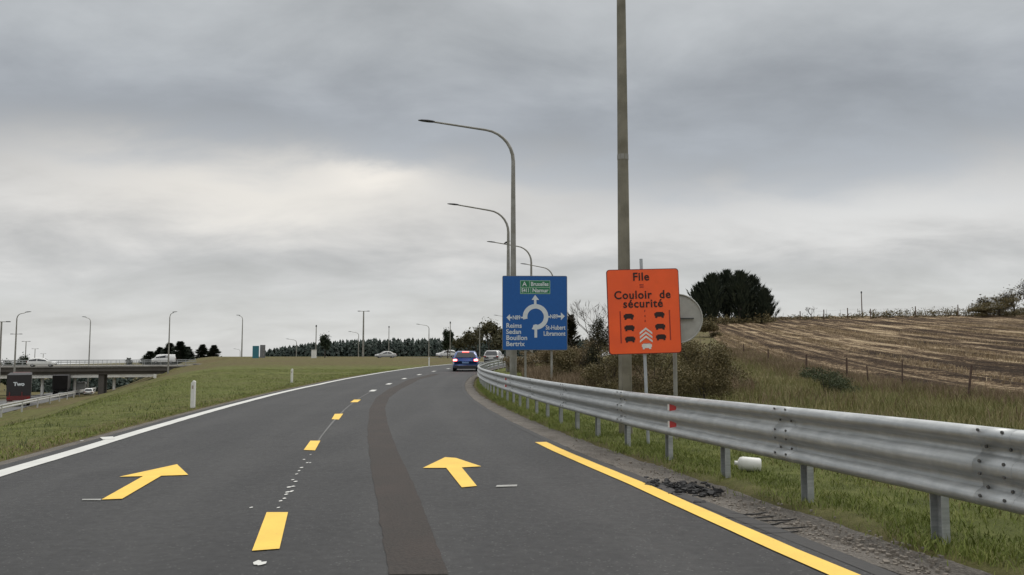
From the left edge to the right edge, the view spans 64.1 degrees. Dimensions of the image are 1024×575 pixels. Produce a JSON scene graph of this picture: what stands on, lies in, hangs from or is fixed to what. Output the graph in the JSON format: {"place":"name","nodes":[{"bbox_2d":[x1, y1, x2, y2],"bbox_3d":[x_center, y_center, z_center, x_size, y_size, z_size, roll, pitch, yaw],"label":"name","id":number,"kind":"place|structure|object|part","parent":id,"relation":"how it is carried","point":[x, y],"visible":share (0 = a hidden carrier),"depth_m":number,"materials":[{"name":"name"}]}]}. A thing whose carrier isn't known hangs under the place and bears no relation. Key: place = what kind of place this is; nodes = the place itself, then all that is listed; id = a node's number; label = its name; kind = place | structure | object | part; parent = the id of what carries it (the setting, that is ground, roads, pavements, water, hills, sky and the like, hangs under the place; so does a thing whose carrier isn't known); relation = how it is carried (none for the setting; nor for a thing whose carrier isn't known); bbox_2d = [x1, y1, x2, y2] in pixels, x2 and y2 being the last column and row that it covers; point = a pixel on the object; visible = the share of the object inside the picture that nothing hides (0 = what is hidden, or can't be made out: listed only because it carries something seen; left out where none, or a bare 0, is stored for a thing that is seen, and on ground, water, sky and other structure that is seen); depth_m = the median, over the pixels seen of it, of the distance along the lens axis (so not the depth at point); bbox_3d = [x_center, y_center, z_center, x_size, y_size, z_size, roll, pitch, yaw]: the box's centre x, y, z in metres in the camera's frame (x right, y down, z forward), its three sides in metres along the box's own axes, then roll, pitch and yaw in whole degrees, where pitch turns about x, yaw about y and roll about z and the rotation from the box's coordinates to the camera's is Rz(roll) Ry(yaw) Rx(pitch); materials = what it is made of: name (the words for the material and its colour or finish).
{"place":"outdoors","nodes":[
{"label":"outdoors","id":0,"kind":"place"},
{"bbox_2d":[375,351,396,357],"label":"silver saloon","id":1,"kind":"object","parent":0,"point":[387,354],"visible":0.99,"depth_m":171.76,"materials":[{"name":"paint"}]},
{"bbox_2d":[436,350,455,356],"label":"white car","id":2,"kind":"object","parent":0,"point":[444,353],"visible":0.77,"depth_m":176.69,"materials":[{"name":"paint"}]},
{"bbox_2d":[0,360,898,574],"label":"road","id":3,"kind":"structure","parent":0,"point":[434,470],"depth_m":7.36,"materials":[{"name":"grey asphalt"}]},
{"bbox_2d":[452,351,480,370],"bbox_3d":[-3.650,5.831,64.933,2.300,1.577,4.500,0,-4,-2],"label":"blue suv","id":4,"kind":"object","parent":3,"relation":"on","point":[465,359],"visible":0.84,"depth_m":62.87,"materials":[{"name":"paint"}]},
{"bbox_3d":[-3.584,5.202,63.100,1.600,0.418,0.366,0,-4,-2],"label":"rear window","id":5,"kind":"part","parent":4,"relation":"part of","materials":[{"name":"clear glass"}]},
{"bbox_2d":[483,350,503,361],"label":"grey hatchback","id":6,"kind":"object","parent":3,"relation":"on","point":[489,355],"visible":0.65,"depth_m":91.75,"materials":[{"name":"paint"}]},
{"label":"rear window","id":7,"kind":"part","parent":6,"relation":"part of","materials":[{"name":"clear glass"}]},
{"bbox_2d":[0,331,1023,574],"bbox_3d":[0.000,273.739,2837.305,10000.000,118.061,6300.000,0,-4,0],"label":"ground","id":8,"kind":"structure","parent":0,"point":[43,410],"depth_m":17.78,"materials":[{"name":"green plant"}]},
{"bbox_2d":[0,321,10,370],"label":"street lamp","id":9,"kind":"object","parent":8,"relation":"on","point":[1,340],"visible":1,"depth_m":127.72,"materials":[{"name":"metal"}]},
{"bbox_2d":[0,358,11,383],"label":"tree","id":10,"kind":"object","parent":8,"relation":"on","point":[6,363],"visible":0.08,"depth_m":229.11,"materials":[{"name":"green plant"}]},
{"bbox_2d":[1,352,29,384],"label":"tree","id":11,"kind":"object","parent":8,"relation":"on","point":[20,358],"visible":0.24,"depth_m":229.32,"materials":[{"name":"green plant"}]},
{"bbox_2d":[12,311,30,401],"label":"street lamp","id":12,"kind":"object","parent":8,"relation":"on","point":[14,368],"visible":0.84,"depth_m":124.59,"materials":[{"name":"metal"}]},
{"bbox_2d":[0,392,78,412],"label":"motorway","id":13,"kind":"structure","parent":8,"relation":"on","point":[3,401],"depth_m":123.81,"materials":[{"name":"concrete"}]},
{"bbox_2d":[6,372,31,404],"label":"black truck","id":14,"kind":"object","parent":13,"relation":"on","point":[19,386],"visible":0.85,"depth_m":100.39,"materials":[{"name":"metal"}]},
{"bbox_2d":[52,375,70,395],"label":"black truck","id":15,"kind":"object","parent":13,"relation":"on","point":[61,382],"visible":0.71,"depth_m":157.23,"materials":[{"name":"metal"}]},
{"bbox_2d":[76,382,86,393],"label":"white box van","id":16,"kind":"object","parent":13,"relation":"on","point":[81,385],"visible":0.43,"depth_m":172.44,"materials":[{"name":"paint"}]},
{"bbox_2d":[84,388,94,394],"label":"motorway car","id":17,"kind":"object","parent":13,"relation":"on","point":[88,391],"visible":0.91,"depth_m":165.12,"materials":[{"name":"white paint"}]},
{"bbox_2d":[0,387,95,417],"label":"motorway barrier","id":18,"kind":"object","parent":8,"relation":"on","point":[16,403],"visible":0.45,"depth_m":92.61,"materials":[{"name":"silver metal"}]},
{"bbox_2d":[4,377,140,392],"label":"bank scrub","id":19,"kind":"object","parent":8,"relation":"on","point":[93,383],"visible":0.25,"depth_m":210.10,"materials":[{"name":"green plant"}]},
{"bbox_2d":[0,374,156,394],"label":"bridge","id":20,"kind":"structure","parent":8,"relation":"on","point":[75,377],"depth_m":171.09,"materials":[{"name":"concrete"}]},
{"bbox_2d":[82,316,90,387],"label":"street lamp","id":21,"kind":"object","parent":8,"relation":"on","point":[89,352],"visible":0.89,"depth_m":171.39,"materials":[{"name":"metal"}]},
{"bbox_2d":[0,359,198,393],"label":"bridge","id":22,"kind":"structure","parent":8,"relation":"on","point":[103,371],"depth_m":150.48,"materials":[{"name":"concrete"}]},
{"bbox_2d":[26,358,56,366],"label":"white estate car","id":23,"kind":"object","parent":22,"relation":"on","point":[32,362],"visible":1,"depth_m":142.18,"materials":[{"name":"paint"}]},
{"bbox_2d":[151,354,175,362],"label":"white van","id":24,"kind":"object","parent":22,"relation":"on","point":[161,358],"visible":0.91,"depth_m":162.09,"materials":[{"name":"paint"}]},
{"bbox_2d":[124,357,134,381],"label":"spruce","id":25,"kind":"object","parent":8,"relation":"on","point":[127,363],"visible":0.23,"depth_m":258.48,"materials":[{"name":"green plant"}]},
{"bbox_2d":[133,351,155,381],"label":"spruce","id":26,"kind":"object","parent":8,"relation":"on","point":[148,355],"visible":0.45,"depth_m":285.86,"materials":[{"name":"green plant"}]},
{"bbox_2d":[141,347,163,377],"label":"spruce","id":27,"kind":"object","parent":8,"relation":"on","point":[157,351],"visible":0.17,"depth_m":290.16,"materials":[{"name":"green plant"}]},
{"bbox_2d":[152,342,176,364],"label":"spruce","id":28,"kind":"object","parent":8,"relation":"on","point":[165,351],"visible":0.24,"depth_m":287.90,"materials":[{"name":"green plant"}]},
{"bbox_2d":[167,311,176,373],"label":"street lamp","id":29,"kind":"object","parent":8,"relation":"on","point":[169,346],"visible":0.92,"depth_m":151.57,"materials":[{"name":"metal"}]},
{"bbox_2d":[166,341,193,364],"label":"spruce","id":30,"kind":"object","parent":8,"relation":"on","point":[180,348],"visible":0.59,"depth_m":284.16,"materials":[{"name":"green plant"}]},
{"bbox_2d":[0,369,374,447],"bbox_3d":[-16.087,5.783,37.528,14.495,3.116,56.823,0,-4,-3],"label":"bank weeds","id":31,"kind":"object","parent":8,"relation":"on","point":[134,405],"visible":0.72,"depth_m":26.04,"materials":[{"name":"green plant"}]},
{"bbox_2d":[182,346,195,360],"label":"spruce","id":32,"kind":"object","parent":8,"relation":"on","point":[191,353],"visible":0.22,"depth_m":288.74,"materials":[{"name":"green plant"}]},
{"bbox_2d":[0,371,384,464],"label":"gravel edge","id":33,"kind":"object","parent":8,"relation":"on","point":[58,447],"visible":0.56,"depth_m":14.61,"materials":[{"name":"grey gravel"}]},
{"bbox_2d":[190,381,195,407],"bbox_3d":[-8.716,2.918,22.338,0.110,0.744,0.106,0,-4,0],"label":"marker post","id":34,"kind":"object","parent":8,"relation":"on","point":[193,395],"visible":1,"depth_m":22.30,"materials":[{"name":"white plastic"}]},
{"bbox_2d":[0,368,396,459],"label":"bank grass","id":35,"kind":"structure","parent":8,"relation":"on","point":[86,433],"depth_m":26.18,"materials":[{"name":"green plant"}]},
{"bbox_2d":[194,344,210,358],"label":"spruce","id":36,"kind":"object","parent":8,"relation":"on","point":[202,351],"visible":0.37,"depth_m":288.24,"materials":[{"name":"green plant"}]},
{"bbox_2d":[207,345,221,356],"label":"spruce","id":37,"kind":"object","parent":8,"relation":"on","point":[214,351],"visible":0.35,"depth_m":290.57,"materials":[{"name":"green plant"}]},
{"bbox_2d":[239,315,242,356],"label":"street lamp","id":38,"kind":"object","parent":8,"relation":"on","point":[242,338],"visible":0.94,"depth_m":184.57,"materials":[{"name":"metal"}]},
{"bbox_2d":[252,345,264,357],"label":"teal sign","id":39,"kind":"object","parent":8,"relation":"on","point":[255,352],"visible":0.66,"depth_m":171.51,"materials":[{"name":"metal"}]},
{"bbox_2d":[311,350,316,357],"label":"cabinet","id":40,"kind":"object","parent":8,"relation":"on","point":[313,353],"visible":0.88,"depth_m":159.23,"materials":[{"name":"white plastic"}]},
{"bbox_2d":[318,334,331,357],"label":"round tree","id":41,"kind":"object","parent":8,"relation":"on","point":[325,343],"visible":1,"depth_m":177.18,"materials":[{"name":"green plant"}]},
{"bbox_2d":[362,311,363,356],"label":"street lamp","id":42,"kind":"object","parent":8,"relation":"on","point":[363,337],"visible":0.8,"depth_m":184.49,"materials":[{"name":"metal"}]},
{"bbox_2d":[265,338,593,356],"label":"spruce wood","id":43,"kind":"object","parent":8,"relation":"on","point":[399,348],"visible":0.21,"depth_m":328.56,"materials":[{"name":"green plant"}]},
{"bbox_2d":[442,327,454,357],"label":"round tree","id":44,"kind":"object","parent":8,"relation":"on","point":[446,339],"visible":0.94,"depth_m":149.48,"materials":[{"name":"green plant"}]},
{"bbox_2d":[450,322,450,357],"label":"pole","id":45,"kind":"object","parent":8,"relation":"on","point":[450,339],"visible":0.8,"depth_m":147.66,"materials":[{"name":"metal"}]},
{"bbox_2d":[449,335,470,350],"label":"autumn tree","id":46,"kind":"object","parent":8,"relation":"on","point":[457,344],"visible":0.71,"depth_m":207.76,"materials":[{"name":"green plant"}]},
{"bbox_2d":[418,119,516,375],"bbox_3d":[-2.384,-1.873,43.269,5.291,14.327,0.407,0,-4,0],"label":"street lamp","id":47,"kind":"object","parent":8,"relation":"on","point":[513,362],"visible":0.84,"depth_m":43.34,"materials":[{"name":"metal"}]},
{"bbox_2d":[462,334,481,350],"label":"autumn tree","id":48,"kind":"object","parent":8,"relation":"on","point":[470,344],"visible":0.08,"depth_m":203.91,"materials":[{"name":"green plant"}]},
{"bbox_2d":[459,330,485,352],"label":"autumn tree","id":49,"kind":"object","parent":8,"relation":"on","point":[469,339],"visible":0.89,"depth_m":198.72,"materials":[{"name":"green plant"}]},
{"bbox_2d":[447,203,509,371],"bbox_3d":[-2.563,0.087,63.177,4.945,13.358,0.407,0,-4,0],"label":"street lamp","id":50,"kind":"object","parent":8,"relation":"on","point":[508,264],"visible":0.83,"depth_m":63.37,"materials":[{"name":"metal"}]},
{"bbox_2d":[479,323,479,356],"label":"pole","id":51,"kind":"object","parent":8,"relation":"on","point":[479,339],"visible":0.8,"depth_m":171.57,"materials":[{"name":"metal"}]},
{"bbox_2d":[469,317,501,349],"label":"autumn tree","id":52,"kind":"object","parent":8,"relation":"on","point":[490,328],"visible":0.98,"depth_m":189.03,"materials":[{"name":"green plant"}]},
{"bbox_2d":[486,333,501,352],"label":"autumn tree","id":53,"kind":"object","parent":8,"relation":"on","point":[496,340],"visible":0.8,"depth_m":183.37,"materials":[{"name":"green plant"}]},
{"bbox_2d":[487,241,532,355],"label":"street lamp","id":54,"kind":"object","parent":8,"relation":"on","point":[530,266],"visible":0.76,"depth_m":87.45,"materials":[{"name":"metal"}]},
{"bbox_2d":[497,350,542,371],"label":"hedge bush","id":55,"kind":"object","parent":8,"relation":"on","point":[520,361],"visible":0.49,"depth_m":61.17,"materials":[{"name":"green plant"}]},
{"bbox_2d":[502,276,567,380],"bbox_3d":[1.118,2.241,40.018,3.190,5.645,0.162,0,-4,-2],"label":"direction sign","id":56,"kind":"object","parent":8,"relation":"on","point":[534,312],"visible":0.99,"depth_m":40.02,"materials":[{"name":"metal"}]},
{"bbox_2d":[520,263,552,275],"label":"street lamp","id":57,"kind":"object","parent":8,"relation":"on","point":[538,266],"visible":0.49,"depth_m":108.48,"materials":[{"name":"metal"}]},
{"bbox_2d":[529,345,580,369],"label":"hedge bush","id":58,"kind":"object","parent":8,"relation":"on","point":[544,355],"visible":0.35,"depth_m":57.48,"materials":[{"name":"green plant"}]},
{"bbox_2d":[547,344,590,379],"bbox_3d":[2.929,3.940,42.611,2.598,2.156,2.354,2,-5,-23],"label":"hedge bush","id":59,"kind":"object","parent":8,"relation":"on","point":[567,363],"visible":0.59,"depth_m":42.38,"materials":[{"name":"green plant"}]},
{"bbox_2d":[567,314,580,347],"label":"conical tree","id":60,"kind":"object","parent":8,"relation":"on","point":[571,329],"visible":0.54,"depth_m":65.67,"materials":[{"name":"green plant"}]},
{"bbox_2d":[553,335,608,368],"bbox_3d":[4.064,3.916,46.785,3.773,2.741,4.545,1,-5,-16],"label":"hedge bush","id":61,"kind":"object","parent":8,"relation":"on","point":[576,360],"visible":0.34,"depth_m":46.12,"materials":[{"name":"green plant"}]},
{"bbox_2d":[567,300,607,342],"bbox_3d":[6.239,3.468,62.196,4.435,5.543,4.395,-3,-5,32],"label":"bare tree","id":62,"kind":"object","parent":8,"relation":"on","point":[581,313],"visible":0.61,"depth_m":62.12,"materials":[{"name":"brown plant"}]},
{"bbox_2d":[579,307,632,370],"bbox_3d":[5.074,2.796,43.922,3.402,4.569,2.977,0,-4,0],"label":"conical tree","id":63,"kind":"object","parent":8,"relation":"on","point":[601,332],"visible":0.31,"depth_m":43.41,"materials":[{"name":"green plant"}]},
{"bbox_2d":[575,357,647,390],"bbox_3d":[3.869,3.107,30.773,3.255,1.927,3.418,0,-4,0],"label":"hedge bush","id":64,"kind":"object","parent":8,"relation":"on","point":[597,371],"visible":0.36,"depth_m":30.74,"materials":[{"name":"green plant"}]},
{"bbox_2d":[617,0,632,433],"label":"street lamp","id":65,"kind":"object","parent":8,"relation":"on","point":[625,371],"visible":0.76,"depth_m":15.03,"materials":[{"name":"metal"}]},
{"bbox_2d":[623,374,629,390],"bbox_3d":[2.053,1.726,14.681,0.120,0.350,0.030,0,-4,0],"label":"access door","id":66,"kind":"structure","parent":65,"relation":"in","point":[626,377],"depth_m":14.67,"materials":[{"name":"metal"}]},
{"bbox_2d":[518,362,761,393],"bbox_3d":[4.715,4.669,46.754,8.954,1.355,34.689,0,-4,0],"label":"bank bracken","id":67,"kind":"object","parent":8,"relation":"on","point":[540,374],"visible":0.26,"depth_m":35.48,"materials":[{"name":"brown plant"}]},
{"bbox_2d":[606,259,681,443],"bbox_3d":[2.120,1.129,12.997,1.163,3.192,0.105,-1,-4,-3],"label":"roadworks sign","id":68,"kind":"object","parent":8,"relation":"on","point":[643,309],"visible":1,"depth_m":13.01,"materials":[{"name":"metal"}]},
{"bbox_2d":[588,343,726,397],"bbox_3d":[5.374,2.786,28.847,5.261,2.262,5.285,0,-4,0],"label":"hedge bush","id":69,"kind":"object","parent":8,"relation":"on","point":[658,384],"visible":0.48,"depth_m":28.60,"materials":[{"name":"brown plant"}]},
{"bbox_2d":[673,294,702,438],"bbox_3d":[2.812,1.470,13.788,0.848,2.744,0.106,0,-4,4],"label":"round sign","id":70,"kind":"object","parent":8,"relation":"on","point":[691,317],"visible":0.39,"depth_m":13.87,"materials":[{"name":"metal"}]},
{"bbox_2d":[685,281,710,321],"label":"conifer","id":71,"kind":"object","parent":8,"relation":"on","point":[692,293],"visible":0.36,"depth_m":145.02,"materials":[{"name":"green plant"}]},
{"bbox_2d":[665,333,738,400],"bbox_3d":[6.010,2.487,25.787,2.322,2.371,2.992,-2,-5,23],"label":"hedge bush","id":72,"kind":"object","parent":8,"relation":"on","point":[717,356],"visible":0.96,"depth_m":25.68,"materials":[{"name":"green plant"}]},
{"bbox_2d":[699,321,723,336],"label":"hedge bush","id":73,"kind":"object","parent":8,"relation":"on","point":[708,326],"visible":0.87,"depth_m":98.46,"materials":[{"name":"green plant"}]},
{"bbox_2d":[695,272,732,322],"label":"conifer","id":74,"kind":"object","parent":8,"relation":"on","point":[713,301],"visible":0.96,"depth_m":142.08,"materials":[{"name":"green plant"}]},
{"bbox_2d":[671,349,759,389],"bbox_3d":[8.196,3.365,33.670,3.589,1.851,3.291,0,-4,0],"label":"hedge bush","id":75,"kind":"object","parent":8,"relation":"on","point":[737,371],"visible":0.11,"depth_m":33.09,"materials":[{"name":"green plant"}]},
{"bbox_2d":[717,269,735,321],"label":"conifer","id":76,"kind":"object","parent":8,"relation":"on","point":[724,275],"visible":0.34,"depth_m":146.37,"materials":[{"name":"green plant"}]},
{"bbox_2d":[722,269,757,322],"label":"conifer","id":77,"kind":"object","parent":8,"relation":"on","point":[741,287],"visible":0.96,"depth_m":141.00,"materials":[{"name":"green plant"}]},
{"bbox_2d":[465,362,1023,574],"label":"gravel verge","id":78,"kind":"structure","parent":8,"relation":"on","point":[559,437],"depth_m":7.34,"materials":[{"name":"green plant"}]},
{"bbox_2d":[643,476,723,502],"bbox_3d":[1.730,2.028,8.250,0.713,0.091,1.803,0,-4,0],"label":"rubber debris","id":79,"kind":"object","parent":78,"relation":"on","point":[684,487],"visible":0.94,"depth_m":8.20,"materials":[{"name":"black rubber"}]},
{"bbox_2d":[725,512,808,532],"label":"tyre strips","id":80,"kind":"object","parent":78,"relation":"on","point":[784,520],"visible":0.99,"depth_m":6.55,"materials":[{"name":"black rubber"}]},
{"bbox_2d":[734,457,760,471],"bbox_3d":[2.773,2.078,9.617,0.300,0.166,0.164,3,-4,10],"label":"plastic jug","id":81,"kind":"object","parent":8,"relation":"on","point":[747,463],"visible":0.94,"depth_m":9.55,"materials":[{"name":"white plastic"}]},
{"bbox_2d":[477,356,1023,543],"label":"guardrail","id":82,"kind":"object","parent":8,"relation":"on","point":[941,463],"visible":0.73,"depth_m":6.97,"materials":[{"name":"metal"}]},
{"bbox_2d":[746,274,764,320],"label":"conifer","id":83,"kind":"object","parent":8,"relation":"on","point":[756,283],"visible":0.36,"depth_m":144.36,"materials":[{"name":"green plant"}]},
{"bbox_2d":[500,396,1023,563],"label":"verge weeds","id":84,"kind":"object","parent":8,"relation":"on","point":[925,517],"visible":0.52,"depth_m":7.23,"materials":[{"name":"green plant"}]},
{"bbox_2d":[749,287,780,322],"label":"conifer","id":85,"kind":"object","parent":8,"relation":"on","point":[764,297],"visible":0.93,"depth_m":140.05,"materials":[{"name":"green plant"}]},
{"bbox_2d":[517,348,1023,521],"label":"rough grass","id":86,"kind":"structure","parent":8,"relation":"on","point":[968,411],"depth_m":23.00,"materials":[{"name":"green plant"}]},
{"bbox_2d":[795,366,862,394],"bbox_3d":[11.525,3.441,29.934,2.125,1.211,2.727,0,-4,0],"label":"hedge bush","id":87,"kind":"object","parent":8,"relation":"on","point":[835,382],"visible":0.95,"depth_m":29.54,"materials":[{"name":"green plant"}]},
{"bbox_2d":[703,305,1021,324],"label":"hedgerow","id":88,"kind":"object","parent":8,"relation":"on","point":[856,316],"visible":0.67,"depth_m":148.40,"materials":[{"name":"brown plant"}]},
{"bbox_2d":[708,346,1023,407],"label":"dry grass","id":89,"kind":"structure","parent":8,"relation":"on","point":[785,361],"depth_m":33.46,"materials":[{"name":"beige plant"}]},
{"bbox_2d":[743,344,1023,394],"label":"field fence","id":90,"kind":"object","parent":8,"relation":"on","point":[969,382],"visible":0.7,"depth_m":31.92,"materials":[{"name":"brown wood"}]},
{"bbox_2d":[0,0,1023,363],"label":"sky","id":91,"kind":"structure","parent":0,"point":[272,164],"materials":[{"name":"grey"}]},
{"bbox_2d":[709,315,1023,393],"bbox_3d":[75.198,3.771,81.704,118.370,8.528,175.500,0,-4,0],"label":"ploughed stubble field","id":92,"kind":"structure","parent":0,"point":[816,351],"depth_m":76.83,"materials":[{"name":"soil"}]},
{"bbox_2d":[800,305,958,319],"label":"crest fence","id":93,"kind":"object","parent":92,"relation":"on","point":[870,312],"visible":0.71,"depth_m":147.04,"materials":[{"name":"brown wood"}]},
{"bbox_2d":[965,306,995,316],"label":"thicket","id":94,"kind":"object","parent":92,"relation":"on","point":[982,310],"visible":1,"depth_m":143.44,"materials":[{"name":"green plant"}]},
{"bbox_2d":[971,294,991,313],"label":"bare tree","id":95,"kind":"object","parent":92,"relation":"on","point":[983,300],"visible":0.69,"depth_m":146.77,"materials":[{"name":"brown plant"}]},
{"bbox_2d":[966,300,1019,315],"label":"thicket","id":96,"kind":"object","parent":92,"relation":"on","point":[997,306],"visible":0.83,"depth_m":144.28,"materials":[{"name":"green plant"}]},
{"bbox_2d":[987,293,1014,315],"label":"bare tree","id":97,"kind":"object","parent":92,"relation":"on","point":[1000,301],"visible":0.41,"depth_m":146.01,"materials":[{"name":"brown plant"}]},
{"bbox_2d":[985,296,1023,315],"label":"thicket","id":98,"kind":"object","parent":92,"relation":"on","point":[1010,300],"visible":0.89,"depth_m":142.96,"materials":[{"name":"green plant"}]},
{"bbox_2d":[998,287,1023,315],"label":"bare tree","id":99,"kind":"object","parent":92,"relation":"on","point":[1010,295],"visible":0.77,"depth_m":144.50,"materials":[{"name":"brown plant"}]},
{"bbox_2d":[1014,278,1023,297],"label":"bare tree","id":100,"kind":"object","parent":92,"relation":"on","point":[1022,292],"visible":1,"depth_m":144.80,"materials":[{"name":"brown plant"}]}
]}

